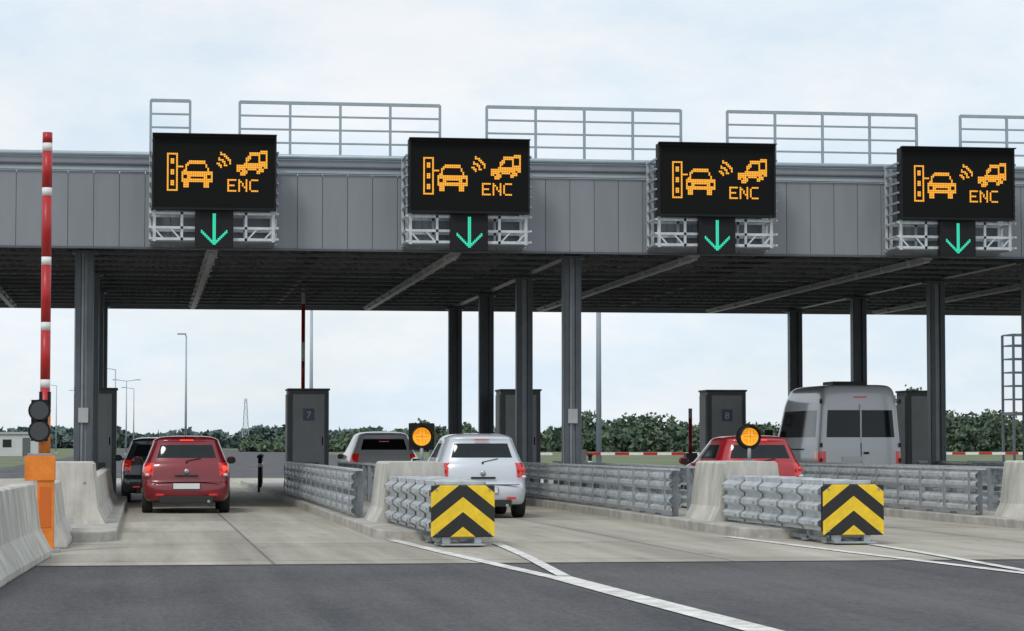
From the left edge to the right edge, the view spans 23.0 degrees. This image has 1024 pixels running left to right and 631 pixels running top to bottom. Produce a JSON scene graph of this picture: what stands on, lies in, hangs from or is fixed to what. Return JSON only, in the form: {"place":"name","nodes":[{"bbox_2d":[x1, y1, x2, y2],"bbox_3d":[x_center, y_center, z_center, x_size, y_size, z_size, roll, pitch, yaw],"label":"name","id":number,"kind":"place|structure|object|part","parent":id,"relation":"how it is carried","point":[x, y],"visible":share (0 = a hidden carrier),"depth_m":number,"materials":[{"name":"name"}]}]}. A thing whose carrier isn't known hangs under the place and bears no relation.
{"place":"outdoors","nodes":[
{"label":"outdoors","id":0,"kind":"place"},
{"bbox_2d":[0,432,38,455],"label":"white building","id":1,"kind":"structure","parent":0,"point":[17,444],"depth_m":291.37,"materials":[{"name":"white paint"}]},
{"bbox_2d":[0,449,427,478],"bbox_3d":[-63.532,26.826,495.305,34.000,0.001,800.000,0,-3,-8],"label":"motorway road","id":2,"kind":"structure","parent":0,"point":[245,465],"depth_m":160.57,"materials":[{"name":"grey asphalt"}]},
{"bbox_2d":[113,379,140,454],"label":"street lamp","id":3,"kind":"object","parent":2,"relation":"on","point":[126,417],"visible":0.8,"depth_m":325.85,"materials":[{"name":"metal"}]},
{"bbox_2d":[121,387,133,439],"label":"street lamp","id":4,"kind":"object","parent":2,"relation":"on","point":[133,412],"visible":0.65,"depth_m":365.54,"materials":[{"name":"metal"}]},
{"bbox_2d":[177,333,186,435],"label":"street lamp","id":5,"kind":"object","parent":2,"relation":"on","point":[185,383],"visible":0.71,"depth_m":198.29,"materials":[{"name":"metal"}]},
{"bbox_2d":[309,310,312,387],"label":"street lamp","id":6,"kind":"object","parent":2,"relation":"on","point":[311,351],"visible":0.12,"depth_m":119.89,"materials":[{"name":"metal"}]},
{"bbox_2d":[242,398,248,437],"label":"lattice tower","id":7,"kind":"structure","parent":0,"point":[246,419],"depth_m":795.08,"materials":[{"name":"grey metal"}]},
{"bbox_2d":[0,448,1022,467],"bbox_3d":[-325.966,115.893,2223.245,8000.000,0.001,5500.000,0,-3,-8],"label":"ground","id":8,"kind":"structure","parent":0,"point":[7,461],"depth_m":248.27,"materials":[{"name":"green plant"}]},
{"bbox_2d":[53,385,56,452],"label":"street lamp","id":9,"kind":"object","parent":8,"relation":"on","point":[56,423],"visible":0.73,"depth_m":393.39,"materials":[{"name":"metal"}]},
{"bbox_2d":[0,424,467,448],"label":"tree line","id":10,"kind":"object","parent":8,"relation":"on","point":[65,437],"visible":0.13,"depth_m":997.10,"materials":[{"name":"green plant"}]},
{"bbox_2d":[596,313,601,464],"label":"lighting mast","id":11,"kind":"object","parent":8,"relation":"on","point":[598,395],"visible":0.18,"depth_m":111.62,"materials":[{"name":"metal"}]},
{"bbox_2d":[237,408,1022,451],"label":"distant tree line","id":12,"kind":"object","parent":8,"relation":"on","point":[982,432],"visible":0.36,"depth_m":498.63,"materials":[{"name":"green plant"}]},
{"bbox_2d":[895,384,921,408],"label":"tree","id":13,"kind":"object","parent":8,"relation":"on","point":[911,388],"visible":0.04,"depth_m":310.37,"materials":[{"name":"green plant"}]},
{"bbox_2d":[0,560,1023,630],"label":"asphalt road","id":14,"kind":"structure","parent":0,"point":[854,596],"depth_m":21.48,"materials":[{"name":"grey asphalt"}]},
{"bbox_2d":[0,565,6,587],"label":"concrete barrier","id":15,"kind":"object","parent":14,"relation":"on","point":[3,579],"visible":1,"depth_m":23.10,"materials":[{"name":"grey concrete"}]},
{"bbox_2d":[0,483,51,583],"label":"concrete barrier","id":16,"kind":"object","parent":14,"relation":"on","point":[24,546],"visible":0.92,"depth_m":26.37,"materials":[{"name":"grey concrete"}]},
{"bbox_2d":[34,559,1023,566],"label":"joint sealant strip","id":17,"kind":"object","parent":14,"relation":"on","point":[545,562],"depth_m":27.80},
{"bbox_2d":[386,539,783,630],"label":"road marking","id":18,"kind":"object","parent":14,"relation":"on","point":[690,611],"visible":0.96,"depth_m":22.08,"materials":[{"name":"white paint"}]},
{"bbox_2d":[723,536,1023,573],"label":"road marking","id":19,"kind":"object","parent":14,"relation":"on","point":[1003,566],"visible":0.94,"depth_m":29.12,"materials":[{"name":"white paint"}]},
{"bbox_2d":[0,478,1023,566],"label":"concrete pavement","id":20,"kind":"structure","parent":0,"point":[251,526],"depth_m":33.62,"materials":[{"name":"grey concrete"}]},
{"bbox_2d":[25,132,59,552],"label":"barrier gate","id":21,"kind":"structure","parent":20,"relation":"on","point":[40,467],"depth_m":30.63,"materials":[{"name":"red metal"}]},
{"bbox_2d":[36,480,71,548],"bbox_3d":[-6.118,2.607,33.276,0.570,0.817,3.400,0,-3,-8],"label":"concrete barrier","id":22,"kind":"object","parent":20,"relation":"on","point":[62,534],"visible":0.31,"depth_m":32.36,"materials":[{"name":"grey concrete"}]},
{"bbox_2d":[33,461,106,523],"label":"concrete barrier block","id":23,"kind":"structure","parent":20,"relation":"on","point":[79,483],"depth_m":36.99,"materials":[{"name":"grey concrete"}]},
{"bbox_2d":[70,480,126,542],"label":"traffic island","id":24,"kind":"structure","parent":20,"relation":"on","point":[109,529],"depth_m":35.46,"materials":[{"name":"concrete"}]},
{"bbox_2d":[72,248,97,460],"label":"canopy column","id":25,"kind":"structure","parent":24,"relation":"on","point":[83,359],"depth_m":50.75,"materials":[{"name":"metal"}]},
{"bbox_2d":[0,149,1023,315],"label":"toll canopy","id":26,"kind":"object","parent":25,"relation":"on","point":[338,247],"visible":0.78,"depth_m":52.23,"materials":[{"name":"metal"}]},
{"bbox_2d":[149,99,190,151],"bbox_3d":[-6.841,-3.674,50.363,0.880,1.322,0.100,0,-3,-8],"label":"roof railing","id":27,"kind":"object","parent":26,"relation":"attached to","point":[166,100],"visible":0.62,"depth_m":50.33,"materials":[{"name":"metal"}]},
{"bbox_2d":[149,132,278,247],"bbox_3d":[-5.838,-2.399,49.238,2.510,2.200,1.135,0,-3,-8],"label":"lane led sign","id":28,"kind":"object","parent":26,"relation":"attached to","point":[213,181],"visible":1,"depth_m":48.83,"materials":[{"name":"black plastic"}]},
{"bbox_2d":[238,100,440,155],"bbox_3d":[-3.472,-3.649,50.856,4.150,1.322,0.100,0,-3,-8],"label":"roof railing","id":29,"kind":"object","parent":26,"relation":"attached to","point":[340,117],"visible":0.73,"depth_m":50.82,"materials":[{"name":"metal"}]},
{"bbox_2d":[401,137,531,250],"bbox_3d":[-0.900,-2.362,49.960,2.510,2.200,1.135,0,-3,-8],"label":"lane led sign","id":30,"kind":"object","parent":26,"relation":"attached to","point":[469,185],"visible":1,"depth_m":49.56,"materials":[{"name":"black plastic"}]},
{"bbox_2d":[485,105,681,159],"bbox_3d":[1.480,-3.611,51.580,4.140,1.322,0.100,0,-3,-8],"label":"roof railing","id":31,"kind":"object","parent":26,"relation":"attached to","point":[584,122],"visible":0.72,"depth_m":51.55,"materials":[{"name":"metal"}]},
{"bbox_2d":[646,141,777,253],"bbox_3d":[4.037,-2.325,50.682,2.510,2.200,1.135,0,-3,-8],"label":"lane led sign","id":32,"kind":"object","parent":26,"relation":"attached to","point":[716,189],"visible":1,"depth_m":50.28,"materials":[{"name":"black plastic"}]},
{"bbox_2d":[726,110,917,163],"bbox_3d":[6.452,-3.574,52.307,4.150,1.322,0.100,0,-3,-8],"label":"roof railing","id":33,"kind":"object","parent":26,"relation":"attached to","point":[822,138],"visible":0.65,"depth_m":52.28,"materials":[{"name":"metal"}]},
{"bbox_2d":[884,146,1016,256],"bbox_3d":[8.975,-2.288,51.404,2.510,2.200,1.135,0,-3,-8],"label":"lane led sign","id":34,"kind":"object","parent":26,"relation":"attached to","point":[956,193],"visible":1,"depth_m":51.00,"materials":[{"name":"black plastic"}]},
{"bbox_2d":[959,114,1023,156],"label":"roof railing","id":35,"kind":"object","parent":26,"relation":"attached to","point":[1006,129],"visible":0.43,"depth_m":52.83,"materials":[{"name":"metal"}]},
{"bbox_2d":[74,388,117,492],"bbox_3d":[-10.184,3.071,61.541,1.060,2.590,0.975,0,-3,-8],"label":"toll equipment cabinet","id":36,"kind":"object","parent":24,"relation":"on","point":[107,447],"visible":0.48,"depth_m":61.14,"materials":[{"name":"grey metal"}]},
{"bbox_3d":[-10.383,2.957,61.272,1.231,2.100,0.539,-2,-4,34],"label":"door panel","id":37,"kind":"part","parent":36,"relation":"part of","materials":[{"name":"grey metal"}]},
{"bbox_2d":[93,270,102,470],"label":"canopy column","id":38,"kind":"structure","parent":24,"relation":"on","point":[98,274],"depth_m":57.28,"materials":[{"name":"metal"}]},
{"bbox_2d":[99,288,106,387],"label":"canopy column","id":39,"kind":"structure","parent":24,"relation":"on","point":[101,349],"depth_m":63.85,"materials":[{"name":"metal"}]},
{"bbox_2d":[104,302,109,387],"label":"canopy column","id":40,"kind":"structure","parent":24,"relation":"on","point":[106,305],"depth_m":70.38,"materials":[{"name":"metal"}]},
{"bbox_2d":[96,467,116,518],"bbox_3d":[-7.745,3.329,47.269,0.570,0.817,16.000,0,-3,-8],"label":"concrete barrier","id":41,"kind":"object","parent":20,"relation":"on","point":[107,496],"visible":0.3,"depth_m":45.34,"materials":[{"name":"grey concrete"}]},
{"bbox_2d":[114,430,158,501],"bbox_3d":[-8.263,3.497,58.749,2.060,1.663,3.915,0,-3,-8],"label":"dark grey car","id":42,"kind":"object","parent":20,"relation":"on","point":[131,476],"visible":0.41,"depth_m":57.02,"materials":[{"name":"black metal"}]},
{"bbox_2d":[133,427,235,512],"bbox_3d":[-6.465,3.032,49.726,2.060,1.663,3.915,0,-3,-8],"label":"red hatchback car","id":43,"kind":"object","parent":20,"relation":"on","point":[185,469],"visible":1,"depth_m":48.00,"materials":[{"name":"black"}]},
{"bbox_2d":[257,455,262,491],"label":"bollard","id":44,"kind":"object","parent":20,"relation":"on","point":[259,457],"visible":0.98,"depth_m":69.55,"materials":[{"name":"black plastic"}]},
{"bbox_2d":[259,454,263,483],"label":"bollard","id":45,"kind":"object","parent":20,"relation":"on","point":[262,467],"visible":0.37,"depth_m":75.54,"materials":[{"name":"black plastic"}]},
{"bbox_2d":[241,480,490,540],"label":"traffic island","id":46,"kind":"structure","parent":20,"relation":"on","point":[381,531],"depth_m":41.50,"materials":[{"name":"concrete"}]},
{"bbox_2d":[301,281,304,387],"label":"raised barrier arm","id":47,"kind":"object","parent":46,"relation":"on","point":[303,340],"visible":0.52,"depth_m":65.92},
{"bbox_2d":[285,388,329,479],"bbox_3d":[-5.069,3.110,62.287,1.060,2.590,0.978,0,-3,-8],"label":"toll equipment cabinet","id":48,"kind":"object","parent":46,"relation":"on","point":[306,425],"visible":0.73,"depth_m":61.85,"materials":[{"name":"grey metal"}]},
{"bbox_3d":[-5.267,2.996,62.020,1.231,2.100,0.539,-2,-4,34],"label":"door panel","id":49,"kind":"part","parent":48,"relation":"part of","materials":[{"name":"grey metal"}]},
{"bbox_2d":[283,461,362,517],"bbox_3d":[-3.871,3.337,49.608,0.235,0.800,19.500,0,-3,-8],"label":"guardrail","id":50,"kind":"object","parent":46,"relation":"on","point":[332,487],"visible":0.95,"depth_m":45.49,"materials":[{"name":"metal"}]},
{"bbox_2d":[337,461,375,502],"bbox_3d":[-2.629,3.347,49.789,0.235,0.800,19.500,0,-3,-8],"label":"guardrail","id":51,"kind":"object","parent":46,"relation":"on","point":[368,473],"visible":0.19,"depth_m":52.23,"materials":[{"name":"metal"}]},
{"bbox_2d":[337,432,416,463],"bbox_3d":[-3.544,3.880,66.196,2.060,1.663,4.304,0,-3,-8],"label":"white suv car","id":52,"kind":"object","parent":20,"relation":"on","point":[370,447],"visible":0.42,"depth_m":64.40,"materials":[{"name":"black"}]},
{"bbox_2d":[364,461,444,522],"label":"concrete barrier block","id":53,"kind":"structure","parent":20,"relation":"on","point":[379,506],"depth_m":37.76,"materials":[{"name":"grey concrete"}]},
{"bbox_2d":[409,423,433,461],"bbox_3d":[-1.377,1.944,38.346,0.390,0.605,0.380,0,-3,-8],"label":"amber warning beacon","id":54,"kind":"object","parent":53,"relation":"on","point":[421,437],"visible":1,"depth_m":38.33,"materials":[{"name":"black plastic"}]},
{"bbox_2d":[384,476,494,545],"bbox_3d":[-1.026,2.676,34.869,1.004,0.825,5.720,0,-3,-8],"label":"crash cushion","id":55,"kind":"object","parent":20,"relation":"on","point":[446,510],"visible":0.89,"depth_m":32.20,"materials":[{"name":"metal"}]},
{"bbox_2d":[411,428,525,516],"bbox_3d":[-0.769,2.862,46.443,2.060,1.663,3.759,0,-3,-8],"label":"silver hatchback car","id":56,"kind":"object","parent":20,"relation":"on","point":[493,459],"visible":0.64,"depth_m":44.86,"materials":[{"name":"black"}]},
{"bbox_2d":[429,450,551,456],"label":"lowered barrier arm","id":57,"kind":"object","parent":20,"relation":"on","point":[542,453],"visible":0.1,"depth_m":86.92},
{"bbox_2d":[587,453,592,461],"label":"bollard","id":58,"kind":"object","parent":20,"relation":"on","point":[589,455],"visible":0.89,"depth_m":79.01,"materials":[{"name":"black plastic"}]},
{"bbox_2d":[581,449,699,461],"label":"lowered barrier arm","id":59,"kind":"object","parent":20,"relation":"on","point":[584,453],"visible":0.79,"depth_m":87.36},
{"bbox_2d":[526,496,824,538],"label":"traffic island","id":60,"kind":"structure","parent":20,"relation":"on","point":[742,529],"depth_m":39.76,"materials":[{"name":"concrete"}]},
{"bbox_2d":[445,305,464,434],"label":"canopy column","id":61,"kind":"structure","parent":60,"relation":"on","point":[454,370],"depth_m":71.80,"materials":[{"name":"metal"}]},
{"bbox_2d":[475,291,496,433],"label":"canopy column","id":62,"kind":"structure","parent":60,"relation":"on","point":[485,363],"depth_m":65.28,"materials":[{"name":"metal"}]},
{"bbox_2d":[495,389,541,482],"bbox_3d":[0.156,3.149,63.053,1.060,2.590,0.975,0,-3,-8],"label":"toll equipment cabinet","id":63,"kind":"object","parent":60,"relation":"on","point":[504,411],"visible":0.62,"depth_m":62.65,"materials":[{"name":"grey metal"}]},
{"bbox_3d":[-0.043,3.035,62.784,1.231,2.100,0.539,-2,-4,34],"label":"door panel","id":64,"kind":"part","parent":63,"relation":"part of","materials":[{"name":"grey metal"}]},
{"bbox_2d":[512,274,535,481],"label":"canopy column","id":65,"kind":"structure","parent":60,"relation":"on","point":[524,367],"depth_m":58.74,"materials":[{"name":"metal"}]},
{"bbox_2d":[555,254,584,500],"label":"canopy column","id":66,"kind":"structure","parent":60,"relation":"on","point":[571,352],"depth_m":52.21,"materials":[{"name":"metal"}]},
{"bbox_2d":[522,462,679,515],"bbox_3d":[1.225,3.376,50.353,0.235,0.800,19.500,0,-3,-8],"label":"guardrail","id":67,"kind":"object","parent":60,"relation":"on","point":[658,480],"visible":0.73,"depth_m":46.23,"materials":[{"name":"metal"}]},
{"bbox_2d":[552,461,694,509],"bbox_3d":[2.467,3.385,50.534,0.235,0.800,19.500,0,-3,-8],"label":"guardrail","id":68,"kind":"object","parent":60,"relation":"on","point":[686,475],"visible":0.1,"depth_m":46.54,"materials":[{"name":"metal"}]},
{"bbox_2d":[685,461,778,520],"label":"concrete barrier block","id":69,"kind":"structure","parent":20,"relation":"on","point":[709,492],"depth_m":38.72,"materials":[{"name":"grey concrete"}]},
{"bbox_2d":[736,424,761,460],"bbox_3d":[3.689,1.984,39.087,0.400,0.600,0.380,0,-3,-8],"label":"amber warning beacon","id":70,"kind":"object","parent":69,"relation":"on","point":[748,437],"visible":1,"depth_m":39.05,"materials":[{"name":"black plastic"}]},
{"bbox_2d":[679,435,803,507],"bbox_3d":[4.333,2.941,47.974,2.060,1.663,3.915,0,-3,-8],"label":"red hatchback car","id":71,"kind":"object","parent":20,"relation":"on","point":[776,449],"visible":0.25,"depth_m":46.42,"materials":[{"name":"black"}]},
{"bbox_2d":[549,480,1023,528],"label":"traffic island","id":72,"kind":"structure","parent":20,"relation":"on","point":[987,518],"depth_m":42.64,"materials":[{"name":"concrete"}]},
{"bbox_2d":[684,408,696,465],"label":"post","id":73,"kind":"object","parent":72,"relation":"on","point":[691,456],"visible":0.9,"depth_m":65.24,"materials":[{"name":"metal"}]},
{"bbox_2d":[698,390,746,452],"bbox_3d":[5.350,3.188,63.811,1.060,2.590,0.978,0,-3,-8],"label":"toll equipment cabinet","id":74,"kind":"object","parent":72,"relation":"on","point":[722,412],"visible":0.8,"depth_m":63.40,"materials":[{"name":"grey metal"}]},
{"bbox_3d":[5.152,3.074,63.544,1.231,2.100,0.539,-2,-4,34],"label":"door panel","id":75,"kind":"part","parent":74,"relation":"part of","materials":[{"name":"grey metal"}]},
{"bbox_2d":[799,463,985,514],"bbox_3d":[6.321,3.414,51.098,0.235,0.800,19.500,0,-3,-8],"label":"guardrail","id":76,"kind":"object","parent":72,"relation":"on","point":[929,499],"visible":0.43,"depth_m":44.41,"materials":[{"name":"metal"}]},
{"bbox_2d":[798,462,1003,510],"bbox_3d":[7.562,3.424,51.279,0.235,0.800,19.500,0,-3,-8],"label":"guardrail","id":77,"kind":"object","parent":72,"relation":"on","point":[992,478],"visible":0.05,"depth_m":45.29,"materials":[{"name":"metal"}]},
{"bbox_2d":[722,476,883,543],"bbox_3d":[4.070,2.714,35.614,1.004,0.825,5.720,0,-3,-8],"label":"crash cushion","id":78,"kind":"object","parent":20,"relation":"on","point":[835,511],"visible":0.86,"depth_m":33.72,"materials":[{"name":"metal"}]},
{"bbox_2d":[764,381,900,485],"bbox_3d":[7.610,3.008,60.118,2.440,2.780,5.432,0,-3,-8],"label":"silver van","id":79,"kind":"object","parent":20,"relation":"on","point":[845,421],"visible":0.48,"depth_m":57.67,"materials":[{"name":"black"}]},
{"bbox_2d":[946,452,1022,454],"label":"lowered barrier arm","id":80,"kind":"object","parent":20,"relation":"on","point":[984,453],"visible":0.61,"depth_m":91.29},
{"bbox_2d":[994,460,1023,518],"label":"concrete barrier block","id":81,"kind":"structure","parent":20,"relation":"on","point":[1011,504],"depth_m":40.55,"materials":[{"name":"grey concrete"}]},
{"bbox_2d":[0,0,1023,434],"label":"sky","id":82,"kind":"structure","parent":0,"point":[86,73],"materials":[{"name":"white"}]},
{"bbox_2d":[1001,334,1021,460],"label":"steel access tower","id":83,"kind":"structure","parent":0,"point":[1013,373],"depth_m":93.45,"materials":[{"name":"metal"}]},
{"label":"traffic island","id":84,"kind":"structure","parent":0,"visible":0},
{"bbox_2d":[784,308,804,395],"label":"canopy column","id":85,"kind":"structure","parent":84,"relation":"on","point":[795,355],"depth_m":73.28,"materials":[{"name":"metal"}]},
{"bbox_2d":[846,294,869,384],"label":"canopy column","id":86,"kind":"structure","parent":84,"relation":"on","point":[858,334],"depth_m":66.76,"materials":[{"name":"metal"}]},
{"bbox_2d":[895,390,927,486],"bbox_3d":[10.495,3.227,64.564,1.060,2.590,0.975,0,-3,-8],"label":"toll equipment cabinet","id":87,"kind":"object","parent":84,"relation":"on","point":[912,416],"visible":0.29,"depth_m":64.11,"materials":[{"name":"grey metal"}]},
{"bbox_3d":[10.297,3.113,64.296,1.231,2.100,0.539,-2,-4,34],"label":"door panel","id":88,"kind":"part","parent":87,"relation":"part of","materials":[{"name":"grey metal"}]},
{"bbox_2d":[922,278,948,487],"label":"canopy column","id":89,"kind":"structure","parent":84,"relation":"on","point":[936,373],"depth_m":60.20,"materials":[{"name":"metal"}]},
{"bbox_2d":[917,461,1003,490],"bbox_3d":[11.416,3.453,51.843,0.235,0.800,19.500,0,-3,-8],"label":"guardrail","id":90,"kind":"object","parent":84,"relation":"on","point":[965,463],"visible":0.1,"depth_m":57.68,"materials":[{"name":"metal"}]},
{"bbox_2d":[967,461,1004,463],"bbox_3d":[12.658,3.462,52.025,0.235,0.800,19.500,0,-3,-8],"label":"guardrail","id":91,"kind":"object","parent":84,"relation":"on","point":[984,461],"visible":0.02,"depth_m":60.61,"materials":[{"name":"metal"}]},
{"bbox_2d":[1016,259,1023,459],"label":"canopy column","id":92,"kind":"structure","parent":84,"relation":"on","point":[1021,262],"depth_m":53.87,"materials":[{"name":"metal"}]}
]}

